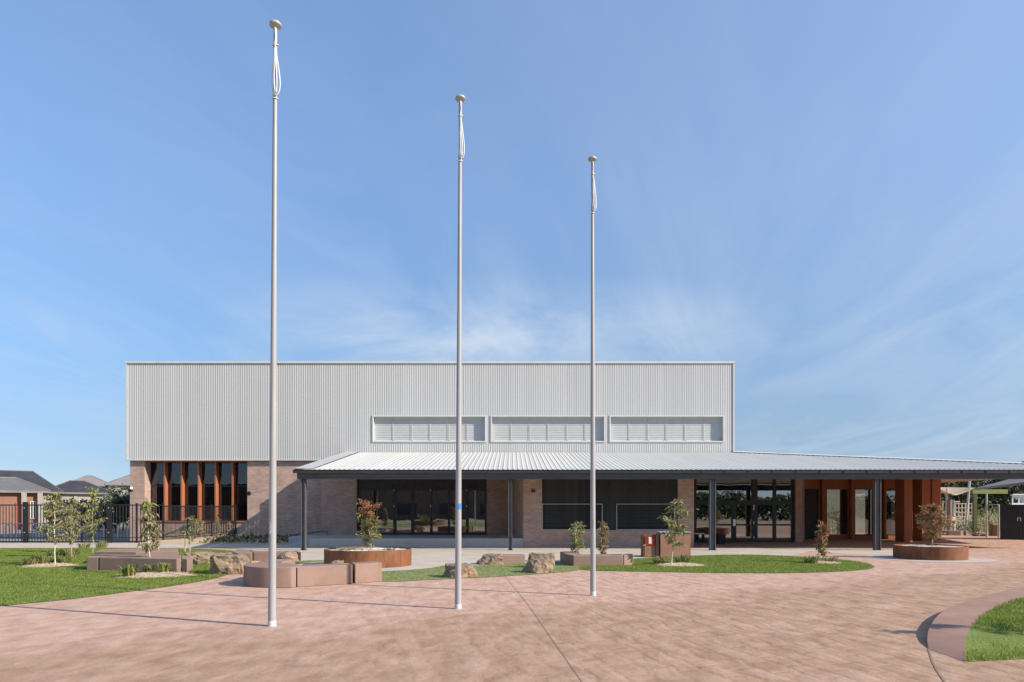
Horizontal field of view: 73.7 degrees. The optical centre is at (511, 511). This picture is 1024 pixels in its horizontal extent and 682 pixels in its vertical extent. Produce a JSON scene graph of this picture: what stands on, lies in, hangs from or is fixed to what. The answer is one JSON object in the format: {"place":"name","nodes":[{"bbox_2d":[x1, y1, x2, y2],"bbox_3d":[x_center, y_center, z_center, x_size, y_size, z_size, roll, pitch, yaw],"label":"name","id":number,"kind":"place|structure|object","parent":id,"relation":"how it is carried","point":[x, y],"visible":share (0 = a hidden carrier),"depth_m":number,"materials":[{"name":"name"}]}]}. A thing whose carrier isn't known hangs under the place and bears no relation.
{"place":"outdoors","nodes":[
{"label":"outdoors","id":0,"kind":"place"},
{"bbox_2d":[0,470,107,523],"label":"house","id":1,"kind":"structure","parent":0,"point":[73,489],"depth_m":90.43,"materials":[{"name":"tile"}]},
{"bbox_2d":[0,529,141,542],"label":"yard","id":2,"kind":"structure","parent":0,"point":[122,533],"depth_m":45.22,"materials":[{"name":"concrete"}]},
{"bbox_2d":[0,477,50,529],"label":"house","id":3,"kind":"structure","parent":2,"relation":"on","point":[14,490],"depth_m":62.01,"materials":[{"name":"grey brick"}]},
{"bbox_2d":[15,502,20,529],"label":"door","id":4,"kind":"structure","parent":3,"relation":"in","point":[15,502],"depth_m":61.88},
{"bbox_2d":[45,498,84,529],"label":"tree","id":5,"kind":"object","parent":2,"relation":"on","point":[66,500],"visible":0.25,"depth_m":56.77,"materials":[{"name":"green plant"}]},
{"bbox_2d":[73,499,99,524],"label":"tree","id":6,"kind":"object","parent":2,"relation":"on","point":[84,510],"visible":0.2,"depth_m":59.50,"materials":[{"name":"green plant"}]},
{"bbox_2d":[89,496,110,529],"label":"tree","id":7,"kind":"object","parent":2,"relation":"on","point":[101,501],"visible":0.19,"depth_m":62.14,"materials":[{"name":"green plant"}]},
{"bbox_2d":[93,494,129,532],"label":"tree","id":8,"kind":"object","parent":2,"relation":"on","point":[121,500],"visible":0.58,"depth_m":51.78,"materials":[{"name":"green plant"}]},
{"bbox_2d":[105,485,129,530],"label":"tree","id":9,"kind":"object","parent":2,"relation":"on","point":[113,492],"visible":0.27,"depth_m":57.56,"materials":[{"name":"green plant"}]},
{"bbox_2d":[0,502,236,542],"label":"fence","id":10,"kind":"object","parent":2,"relation":"on","point":[24,537],"visible":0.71,"depth_m":35.99,"materials":[{"name":"metal"}]},
{"bbox_2d":[75,475,107,489],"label":"house","id":11,"kind":"structure","parent":0,"point":[94,480],"depth_m":113.23,"materials":[{"name":"grey tile"}]},
{"bbox_2d":[0,547,233,605],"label":"lawn","id":12,"kind":"structure","parent":0,"point":[79,583],"depth_m":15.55,"materials":[{"name":"green plant"}]},
{"bbox_2d":[16,562,78,567],"bbox_3d":[-13.968,1.589,20.595,1.666,0.088,1.567,0,0,0],"label":"mulch patch","id":13,"kind":"object","parent":12,"relation":"on","point":[49,564],"visible":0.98,"depth_m":20.34,"materials":[{"name":"beige gravel"}]},
{"bbox_2d":[19,556,44,564],"bbox_3d":[-14.685,1.483,20.869,0.840,0.294,0.766,0,0,-37],"label":"shrub","id":14,"kind":"object","parent":13,"relation":"on","point":[26,561],"visible":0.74,"depth_m":20.75,"materials":[{"name":"green plant"}]},
{"bbox_2d":[28,556,51,563],"bbox_3d":[-14.523,1.485,21.094,0.730,0.290,0.768,0,0,0],"label":"shrub","id":15,"kind":"object","parent":13,"relation":"on","point":[45,560],"visible":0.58,"depth_m":21.05,"materials":[{"name":"green plant"}]},
{"bbox_2d":[44,549,64,556],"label":"shrub","id":16,"kind":"object","parent":12,"relation":"on","point":[58,552],"visible":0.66,"depth_m":24.04,"materials":[{"name":"green plant"}]},
{"bbox_2d":[34,492,79,563],"bbox_3d":[-13.802,0.498,20.747,1.185,2.267,1.160,0,0,-22],"label":"sapling","id":17,"kind":"object","parent":12,"relation":"on","point":[55,499],"visible":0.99,"depth_m":20.62,"materials":[{"name":"green plant"}]},
{"bbox_2d":[56,554,72,562],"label":"shrub","id":18,"kind":"object","parent":12,"relation":"on","point":[63,559],"visible":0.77,"depth_m":21.54,"materials":[{"name":"green plant"}]},
{"bbox_2d":[59,548,81,556],"bbox_3d":[-15.869,1.448,24.500,1.112,0.365,1.157,0,0,0],"label":"shrub","id":19,"kind":"object","parent":12,"relation":"on","point":[75,553],"visible":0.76,"depth_m":24.44,"materials":[{"name":"green plant"}]},
{"bbox_2d":[57,498,92,556],"bbox_3d":[-15.497,0.578,24.208,1.169,2.107,0.992,0,0,0],"label":"sapling","id":20,"kind":"object","parent":12,"relation":"on","point":[73,532],"visible":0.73,"depth_m":24.13,"materials":[{"name":"green plant"}]},
{"bbox_2d":[80,486,107,552],"bbox_3d":[-16.488,0.296,26.779,0.857,2.670,0.826,0,0,0],"label":"sapling","id":21,"kind":"object","parent":12,"relation":"on","point":[93,495],"visible":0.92,"depth_m":26.75,"materials":[{"name":"green plant"}]},
{"bbox_2d":[95,548,177,554],"bbox_3d":[-12.112,1.448,22.192,2.401,0.396,2.540,0,0,-23],"label":"bench","id":22,"kind":"object","parent":12,"relation":"on","point":[161,551],"visible":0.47,"depth_m":21.42,"materials":[{"name":"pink concrete"}]},
{"bbox_2d":[87,554,192,571],"bbox_3d":[-10.442,1.456,19.351,3.838,0.381,1.338,0,0,13],"label":"bench","id":23,"kind":"object","parent":12,"relation":"on","point":[106,562],"visible":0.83,"depth_m":18.84,"materials":[{"name":"brown concrete"}]},
{"bbox_2d":[142,564,155,571],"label":"shrub","id":24,"kind":"object","parent":12,"relation":"on","point":[147,568],"visible":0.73,"depth_m":18.34,"materials":[{"name":"green plant"}]},
{"bbox_2d":[137,497,162,556],"bbox_3d":[-10.100,0.609,19.054,0.695,2.047,0.598,0,0,-25],"label":"sapling","id":25,"kind":"object","parent":12,"relation":"on","point":[150,516],"visible":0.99,"depth_m":18.98,"materials":[{"name":"green plant"}]},
{"bbox_2d":[112,571,194,577],"bbox_3d":[-9.107,1.588,17.491,2.113,0.087,1.634,0,0,0],"label":"mulch patch","id":26,"kind":"object","parent":12,"relation":"on","point":[156,574],"visible":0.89,"depth_m":17.23,"materials":[{"name":"beige gravel"}]},
{"bbox_2d":[117,561,141,576],"bbox_3d":[-9.568,1.424,17.082,0.655,0.412,0.580,0,0,0],"label":"shrub","id":27,"kind":"object","parent":26,"relation":"on","point":[128,570],"visible":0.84,"depth_m":16.99,"materials":[{"name":"green plant"}]},
{"bbox_2d":[156,561,173,571],"bbox_3d":[-9.178,1.466,17.982,0.548,0.327,0.562,0,0,0],"label":"shrub","id":28,"kind":"object","parent":26,"relation":"on","point":[164,567],"visible":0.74,"depth_m":17.89,"materials":[{"name":"green plant"}]},
{"bbox_2d":[179,515,199,551],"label":"sapling","id":29,"kind":"object","parent":12,"relation":"on","point":[189,526],"visible":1,"depth_m":27.68,"materials":[{"name":"green plant"}]},
{"bbox_2d":[184,551,215,564],"bbox_3d":[-9.838,1.450,21.480,0.949,0.420,0.900,0,0,0],"label":"boulder","id":30,"kind":"object","parent":12,"relation":"on","point":[200,557],"visible":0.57,"depth_m":21.14,"materials":[{"name":"beige stone"}]},
{"bbox_2d":[207,554,249,574],"bbox_3d":[-7.555,1.385,18.185,1.112,0.550,1.000,0,0,0],"label":"boulder","id":31,"kind":"object","parent":12,"relation":"on","point":[230,564],"visible":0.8,"depth_m":17.83,"materials":[{"name":"beige stone"}]},
{"bbox_2d":[233,549,300,562],"bbox_3d":[-8.572,1.498,23.622,2.056,0.296,2.993,0,0,-29],"label":"bench","id":32,"kind":"object","parent":12,"relation":"on","point":[257,555],"visible":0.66,"depth_m":22.95,"materials":[{"name":"pink concrete"}]},
{"bbox_2d":[104,475,129,522],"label":"house","id":33,"kind":"structure","parent":0,"point":[124,480],"depth_m":103.66,"materials":[{"name":"grey tile"}]},
{"bbox_2d":[0,543,867,565],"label":"footpath","id":34,"kind":"structure","parent":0,"point":[469,555],"depth_m":28.87,"materials":[{"name":"concrete"}]},
{"bbox_2d":[140,534,320,543],"bbox_3d":[-14.450,1.423,36.319,9.100,0.430,3.462,0,0,0],"label":"garden bed","id":35,"kind":"object","parent":34,"relation":"on","point":[177,540],"visible":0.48,"depth_m":35.87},
{"bbox_2d":[199,533,312,542],"bbox_3d":[-13.291,1.365,36.121,5.564,0.503,2.587,0,0,0],"label":"ground cover","id":36,"kind":"object","parent":35,"relation":"on","point":[226,539],"visible":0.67,"depth_m":35.92,"materials":[{"name":"green plant"}]},
{"bbox_2d":[277,551,298,560],"bbox_3d":[-7.478,1.490,22.833,0.704,0.340,0.657,0,0,45],"label":"boulder","id":37,"kind":"object","parent":34,"relation":"on","point":[289,555],"visible":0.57,"depth_m":22.66,"materials":[{"name":"beige stone"}]},
{"bbox_2d":[295,560,581,580],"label":"artificial turf","id":38,"kind":"structure","parent":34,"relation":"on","point":[435,571],"depth_m":18.37,"materials":[{"name":"green plant"}]},
{"bbox_2d":[298,560,443,570],"bbox_3d":[-4.400,1.634,20.900,4.600,0.001,4.600,0,0,0],"label":"path ring","id":39,"kind":"object","parent":38,"relation":"on","point":[416,564],"visible":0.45,"depth_m":20.72,"materials":[{"name":"concrete"}]},
{"bbox_2d":[324,546,411,567],"bbox_3d":[-4.400,1.385,20.900,2.620,0.511,2.620,0,0,0],"label":"planter","id":40,"kind":"object","parent":39,"relation":"on","point":[399,557],"visible":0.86,"depth_m":19.93,"materials":[{"name":"metal"}]},
{"bbox_2d":[354,498,381,548],"bbox_3d":[-4.379,0.380,20.768,0.863,1.606,0.988,0,0,0],"label":"sapling","id":41,"kind":"object","parent":40,"relation":"on","point":[367,529],"visible":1,"depth_m":20.77,"materials":[{"name":"green plant"}]},
{"bbox_2d":[443,563,478,578],"bbox_3d":[-1.281,1.480,17.092,0.887,0.360,0.700,0,0,0],"label":"boulder","id":42,"kind":"object","parent":38,"relation":"on","point":[468,570],"visible":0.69,"depth_m":16.90,"materials":[{"name":"beige stone"}]},
{"bbox_2d":[521,558,552,572],"bbox_3d":[0.677,1.460,18.438,0.898,0.400,0.644,0,0,-22],"label":"boulder","id":43,"kind":"object","parent":38,"relation":"on","point":[541,565],"visible":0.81,"depth_m":18.25,"materials":[{"name":"beige stone"}]},
{"bbox_2d":[528,552,554,566],"bbox_3d":[0.854,1.425,20.118,0.854,0.470,0.600,0,0,0],"label":"boulder","id":44,"kind":"object","parent":38,"relation":"on","point":[550,556],"visible":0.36,"depth_m":19.93,"materials":[{"name":"beige stone"}]},
{"bbox_2d":[476,553,503,564],"bbox_3d":[-0.644,1.480,21.340,0.849,0.360,0.689,0,0,22],"label":"boulder","id":45,"kind":"object","parent":34,"relation":"on","point":[491,559],"visible":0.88,"depth_m":21.16,"materials":[{"name":"beige stone"}]},
{"bbox_2d":[502,554,524,563],"bbox_3d":[-0.150,1.508,21.701,1.145,0.276,0.691,0,0,-6],"label":"bench","id":46,"kind":"object","parent":34,"relation":"on","point":[513,558],"visible":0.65,"depth_m":21.44,"materials":[{"name":"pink concrete"}]},
{"bbox_2d":[566,521,588,551],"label":"sapling","id":47,"kind":"object","parent":34,"relation":"on","point":[576,542],"visible":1,"depth_m":22.05,"materials":[{"name":"green plant"}]},
{"bbox_2d":[641,531,691,556],"bbox_3d":[5.584,1.180,24.860,1.721,0.919,0.780,0,0,0],"label":"bin enclosure","id":48,"kind":"object","parent":34,"relation":"on","point":[655,545],"visible":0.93,"depth_m":24.50,"materials":[{"name":"metal"}]},
{"bbox_2d":[645,536,654,556],"bbox_3d":[4.978,1.251,24.618,0.382,0.737,0.062,0,0,0],"label":"cabinet door","id":49,"kind":"structure","parent":48,"relation":"in","point":[649,540],"depth_m":24.62,"materials":[{"name":"metal"}]},
{"bbox_2d":[0,529,1023,681],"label":"paving","id":50,"kind":"structure","parent":0,"point":[872,624],"depth_m":9.62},
{"bbox_2d":[74,542,90,547],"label":"shrub","id":51,"kind":"object","parent":50,"relation":"on","point":[84,545],"visible":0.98,"depth_m":30.79,"materials":[{"name":"green plant"}]},
{"bbox_2d":[95,541,108,547],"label":"shrub","id":52,"kind":"object","parent":50,"relation":"on","point":[100,544],"visible":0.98,"depth_m":30.70,"materials":[{"name":"green plant"}]},
{"bbox_2d":[267,19,281,626],"bbox_3d":[-3.416,-2.704,9.822,0.203,8.700,0.176,0,0,0],"label":"flagpole","id":53,"kind":"object","parent":50,"relation":"on","point":[275,25],"visible":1,"depth_m":9.79,"materials":[{"name":"metal"}]},
{"bbox_2d":[243,559,381,587],"bbox_3d":[-4.593,1.423,16.024,3.054,0.446,2.648,0,0,0],"label":"bench","id":54,"kind":"object","parent":50,"relation":"on","point":[290,573],"visible":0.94,"depth_m":15.15,"materials":[{"name":"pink concrete"}]},
{"bbox_2d":[454,94,464,608],"bbox_3d":[-0.884,-2.704,11.573,0.190,8.700,0.172,0,0,0],"label":"flagpole","id":55,"kind":"object","parent":50,"relation":"on","point":[460,98],"visible":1,"depth_m":11.54,"materials":[{"name":"metal"}]},
{"bbox_2d":[125,361,1023,549],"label":"sports hall","id":56,"kind":"structure","parent":50,"relation":"on","point":[349,433],"depth_m":37.84,"materials":[{"name":"grey metal"}]},
{"bbox_2d":[151,462,163,520],"bbox_3d":[-19.971,-1.182,38.660,0.952,3.403,0.080,0,0,0],"label":"window","id":57,"kind":"structure","parent":56,"relation":"in","point":[157,469],"depth_m":38.65,"materials":[{"name":"black glass"}]},
{"bbox_2d":[168,462,180,520],"bbox_3d":[-19.019,-1.182,38.660,0.952,3.403,0.080,0,0,0],"label":"window","id":58,"kind":"structure","parent":56,"relation":"in","point":[174,469],"depth_m":38.65,"materials":[{"name":"black glass"}]},
{"bbox_2d":[185,462,197,520],"bbox_3d":[-18.066,-1.182,38.660,0.952,3.403,0.080,0,0,0],"label":"window","id":59,"kind":"structure","parent":56,"relation":"in","point":[191,469],"depth_m":38.65,"materials":[{"name":"black glass"}]},
{"bbox_2d":[202,462,214,520],"bbox_3d":[-17.114,-1.182,38.660,0.952,3.403,0.080,0,0,0],"label":"window","id":60,"kind":"structure","parent":56,"relation":"in","point":[208,470],"depth_m":38.65,"materials":[{"name":"black glass"}]},
{"bbox_2d":[219,462,231,520],"bbox_3d":[-16.161,-1.182,38.660,0.952,3.403,0.080,0,0,0],"label":"window","id":61,"kind":"structure","parent":56,"relation":"in","point":[225,470],"depth_m":38.65,"materials":[{"name":"black glass"}]},
{"bbox_2d":[235,462,246,520],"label":"window","id":62,"kind":"structure","parent":56,"relation":"in","point":[240,467],"depth_m":38.65,"materials":[{"name":"black glass"}]},
{"bbox_2d":[358,479,486,534],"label":"glazed doors","id":63,"kind":"structure","parent":56,"relation":"in","point":[394,485],"depth_m":36.73,"materials":[{"name":"black glass"}]},
{"bbox_2d":[372,415,485,441],"bbox_3d":[-4.583,-4.593,38.000,6.313,1.489,0.400,0,0,0],"label":"louvre window","id":64,"kind":"structure","parent":56,"relation":"in","point":[385,428],"depth_m":38.05,"materials":[{"name":"white metal"}]},
{"bbox_2d":[491,415,604,441],"bbox_3d":[1.996,-4.593,38.000,6.350,1.489,0.400,0,0,0],"label":"louvre window","id":65,"kind":"structure","parent":56,"relation":"in","point":[504,428],"depth_m":38.05,"materials":[{"name":"white metal"}]},
{"bbox_2d":[609,415,724,441],"bbox_3d":[8.585,-4.593,38.000,6.368,1.489,0.400,0,0,0],"label":"louvre window","id":66,"kind":"structure","parent":56,"relation":"in","point":[622,428],"depth_m":38.05,"materials":[{"name":"white metal"}]},
{"bbox_2d":[588,156,596,595],"bbox_3d":[1.579,-2.664,13.408,0.172,8.620,0.175,0,0,0],"label":"flagpole","id":67,"kind":"object","parent":50,"relation":"on","point":[592,159],"visible":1,"depth_m":13.37,"materials":[{"name":"metal"}]},
{"bbox_2d":[716,534,725,543],"bbox_3d":[10.576,1.394,34.600,0.440,0.488,0.440,0,0,0],"label":"waste bin","id":68,"kind":"object","parent":50,"relation":"on","point":[720,538],"visible":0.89,"depth_m":34.41,"materials":[{"name":"black plastic"}]},
{"bbox_2d":[827,508,839,533],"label":"bush","id":69,"kind":"object","parent":50,"relation":"on","point":[834,526],"visible":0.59,"depth_m":50.81,"materials":[{"name":"green plant"}]},
{"bbox_2d":[827,490,864,531],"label":"courtyard wall","id":70,"kind":"structure","parent":50,"relation":"on","point":[833,498],"depth_m":54.00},
{"bbox_2d":[805,479,940,541],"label":"classroom wing","id":71,"kind":"structure","parent":50,"relation":"on","point":[902,500],"depth_m":40.98,"materials":[{"name":"brown wood"}]},
{"bbox_2d":[805,489,817,538],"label":"door","id":72,"kind":"structure","parent":71,"relation":"in","point":[811,495],"depth_m":41.06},
{"bbox_2d":[827,489,848,534],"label":"window","id":73,"kind":"structure","parent":71,"relation":"in","point":[827,489],"depth_m":41.05,"materials":[{"name":"clear glass"}]},
{"bbox_2d":[855,489,872,534],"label":"window","id":74,"kind":"structure","parent":71,"relation":"in","point":[855,489],"depth_m":41.08,"materials":[{"name":"clear glass"}]},
{"bbox_2d":[799,550,997,561],"bbox_3d":[14.325,1.641,25.625,4.650,0.001,7.150,0,0,0],"label":"path ring","id":75,"kind":"object","parent":50,"relation":"on","point":[883,554],"visible":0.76,"depth_m":25.56,"materials":[{"name":"concrete"}]},
{"bbox_2d":[893,544,968,560],"bbox_3d":[14.720,1.415,24.050,2.280,0.451,2.280,0,0,0],"label":"planter","id":76,"kind":"object","parent":75,"relation":"on","point":[933,552],"visible":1,"depth_m":23.19,"materials":[{"name":"metal"}]},
{"bbox_2d":[915,503,952,545],"bbox_3d":[14.777,0.449,24.066,1.223,1.569,1.200,0,0,0],"label":"sapling","id":77,"kind":"object","parent":76,"relation":"on","point":[931,531],"visible":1,"depth_m":23.98,"materials":[{"name":"green plant"}]},
{"bbox_2d":[928,649,945,681],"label":"control joint","id":78,"kind":"object","parent":50,"relation":"on","point":[936,669],"visible":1,"depth_m":7.24,"materials":[{"name":"grey concrete"}]},
{"bbox_2d":[946,500,951,529],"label":"timber post","id":79,"kind":"object","parent":50,"relation":"on","point":[949,507],"visible":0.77,"depth_m":52.37,"materials":[{"name":"brown wood"}]},
{"bbox_2d":[942,530,967,535],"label":"garden edging","id":80,"kind":"object","parent":50,"relation":"on","point":[957,532],"visible":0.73,"depth_m":47.24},
{"bbox_2d":[941,481,973,529],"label":"shade sail","id":81,"kind":"object","parent":50,"relation":"on","point":[953,490],"visible":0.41,"depth_m":55.67,"materials":[{"name":"beige fabric"}]},
{"bbox_2d":[947,516,970,530],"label":"bush","id":82,"kind":"object","parent":50,"relation":"on","point":[957,524],"visible":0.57,"depth_m":51.08,"materials":[{"name":"green plant"}]},
{"bbox_2d":[955,503,971,529],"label":"trellis","id":83,"kind":"object","parent":50,"relation":"on","point":[961,512],"visible":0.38,"depth_m":57.97,"materials":[{"name":"brown wood"}]},
{"bbox_2d":[955,520,971,533],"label":"bush","id":84,"kind":"object","parent":50,"relation":"on","point":[969,527],"visible":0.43,"depth_m":49.97,"materials":[{"name":"green plant"}]},
{"bbox_2d":[927,588,1023,661],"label":"kerb","id":85,"kind":"structure","parent":50,"relation":"on","point":[950,627],"depth_m":9.54,"materials":[{"name":"concrete"}]},
{"bbox_2d":[977,507,997,532],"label":"bush","id":86,"kind":"object","parent":50,"relation":"on","point":[994,514],"visible":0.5,"depth_m":51.17,"materials":[{"name":"green plant"}]},
{"bbox_2d":[986,504,999,537],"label":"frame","id":87,"kind":"object","parent":50,"relation":"on","point":[987,519],"visible":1,"depth_m":42.96,"materials":[{"name":"grey metal"}]},
{"bbox_2d":[992,525,997,535],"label":"timber stump","id":88,"kind":"object","parent":50,"relation":"on","point":[995,530],"visible":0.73,"depth_m":46.06,"materials":[{"name":"brown wood"}]},
{"bbox_2d":[971,479,1023,532],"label":"shelter","id":89,"kind":"object","parent":50,"relation":"on","point":[985,489],"visible":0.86,"depth_m":47.00,"materials":[{"name":"metal"}]},
{"bbox_2d":[1000,505,1023,539],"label":"storage shed","id":90,"kind":"structure","parent":50,"relation":"on","point":[1011,522],"depth_m":40.05,"materials":[{"name":"metal"}]},
{"bbox_2d":[1003,506,1018,538],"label":"door","id":91,"kind":"structure","parent":90,"relation":"in","point":[1010,513],"depth_m":40.08,"materials":[{"name":"black metal"}]},
{"bbox_2d":[1017,506,1023,538],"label":"door","id":92,"kind":"structure","parent":90,"relation":"in","point":[1021,508],"depth_m":39.88,"materials":[{"name":"metal"}]},
{"bbox_2d":[1010,494,1023,504],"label":"portable building","id":93,"kind":"structure","parent":50,"relation":"on","point":[1017,499],"depth_m":58.00,"materials":[{"name":"white metal"}]},
{"bbox_2d":[0,0,1023,511],"label":"sky","id":94,"kind":"structure","parent":0,"point":[822,199],"materials":[{"name":"blue"}]},
{"bbox_2d":[51,513,997,542],"bbox_3d":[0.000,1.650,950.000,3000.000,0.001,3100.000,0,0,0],"label":"ground","id":95,"kind":"structure","parent":0,"point":[736,542],"depth_m":87.78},
{"bbox_2d":[941,482,957,507],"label":"tree","id":96,"kind":"object","parent":95,"relation":"on","point":[944,484],"visible":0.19,"depth_m":74.79,"materials":[{"name":"green plant"}]},
{"bbox_2d":[951,480,990,522],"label":"tree","id":97,"kind":"object","parent":95,"relation":"on","point":[962,498],"visible":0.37,"depth_m":77.38,"materials":[{"name":"green plant"}]},
{"bbox_2d":[972,479,1007,522],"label":"tree","id":98,"kind":"object","parent":95,"relation":"on","point":[992,498],"visible":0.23,"depth_m":77.91,"materials":[{"name":"green plant"}]},
{"bbox_2d":[985,479,1023,510],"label":"tree","id":99,"kind":"object","parent":95,"relation":"on","point":[1011,490],"visible":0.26,"depth_m":77.56,"materials":[{"name":"green plant"}]},
{"bbox_2d":[579,554,873,572],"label":"lawn","id":100,"kind":"structure","parent":0,"point":[735,567],"depth_m":19.65,"materials":[{"name":"green plant"}]},
{"bbox_2d":[560,551,632,565],"bbox_3d":[2.713,1.483,21.747,2.245,0.326,2.292,0,0,0],"label":"bench","id":101,"kind":"object","parent":100,"relation":"on","point":[573,558],"visible":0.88,"depth_m":20.68,"materials":[{"name":"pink concrete"}]},
{"bbox_2d":[597,521,608,553],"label":"sapling","id":102,"kind":"object","parent":100,"relation":"on","point":[602,534],"visible":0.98,"depth_m":22.10,"materials":[{"name":"green plant"}]},
{"bbox_2d":[649,555,670,563],"bbox_3d":[4.657,1.483,21.409,0.857,0.294,0.876,0,0,0],"label":"shrub","id":103,"kind":"object","parent":100,"relation":"on","point":[658,559],"visible":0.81,"depth_m":21.25,"materials":[{"name":"green plant"}]},
{"bbox_2d":[659,562,702,565],"bbox_3d":[5.121,1.592,20.875,1.619,0.082,1.289,0,0,0],"label":"mulch patch","id":104,"kind":"object","parent":100,"relation":"on","point":[679,564],"visible":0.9,"depth_m":20.59,"materials":[{"name":"beige gravel"}]},
{"bbox_2d":[656,499,689,564],"bbox_3d":[4.877,0.609,20.557,1.022,2.045,0.890,0,0,0],"label":"sapling","id":105,"kind":"object","parent":104,"relation":"on","point":[671,521],"visible":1,"depth_m":20.52,"materials":[{"name":"green plant"}]},
{"bbox_2d":[670,554,693,562],"bbox_3d":[5.437,1.464,21.681,0.947,0.331,0.940,0,0,0],"label":"shrub","id":106,"kind":"object","parent":100,"relation":"on","point":[685,559],"visible":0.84,"depth_m":21.53,"materials":[{"name":"green plant"}]},
{"bbox_2d":[817,560,840,563],"bbox_3d":[9.964,1.595,21.805,1.128,0.078,1.115,0,0,0],"label":"mulch patch","id":107,"kind":"object","parent":100,"relation":"on","point":[824,562],"visible":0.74,"depth_m":21.54,"materials":[{"name":"beige gravel"}]},
{"bbox_2d":[802,555,821,562],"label":"shrub","id":108,"kind":"object","parent":107,"relation":"on","point":[812,559],"visible":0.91,"depth_m":21.54,"materials":[{"name":"green plant"}]},
{"bbox_2d":[813,520,832,560],"bbox_3d":[9.980,0.940,21.958,0.544,1.388,0.629,0,0,-29],"label":"sapling","id":109,"kind":"object","parent":107,"relation":"on","point":[823,544],"visible":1,"depth_m":21.92,"materials":[{"name":"green plant"}]},
{"bbox_2d":[961,597,1023,661],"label":"lawn","id":110,"kind":"structure","parent":0,"point":[1005,640],"depth_m":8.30,"materials":[{"name":"green plant"}]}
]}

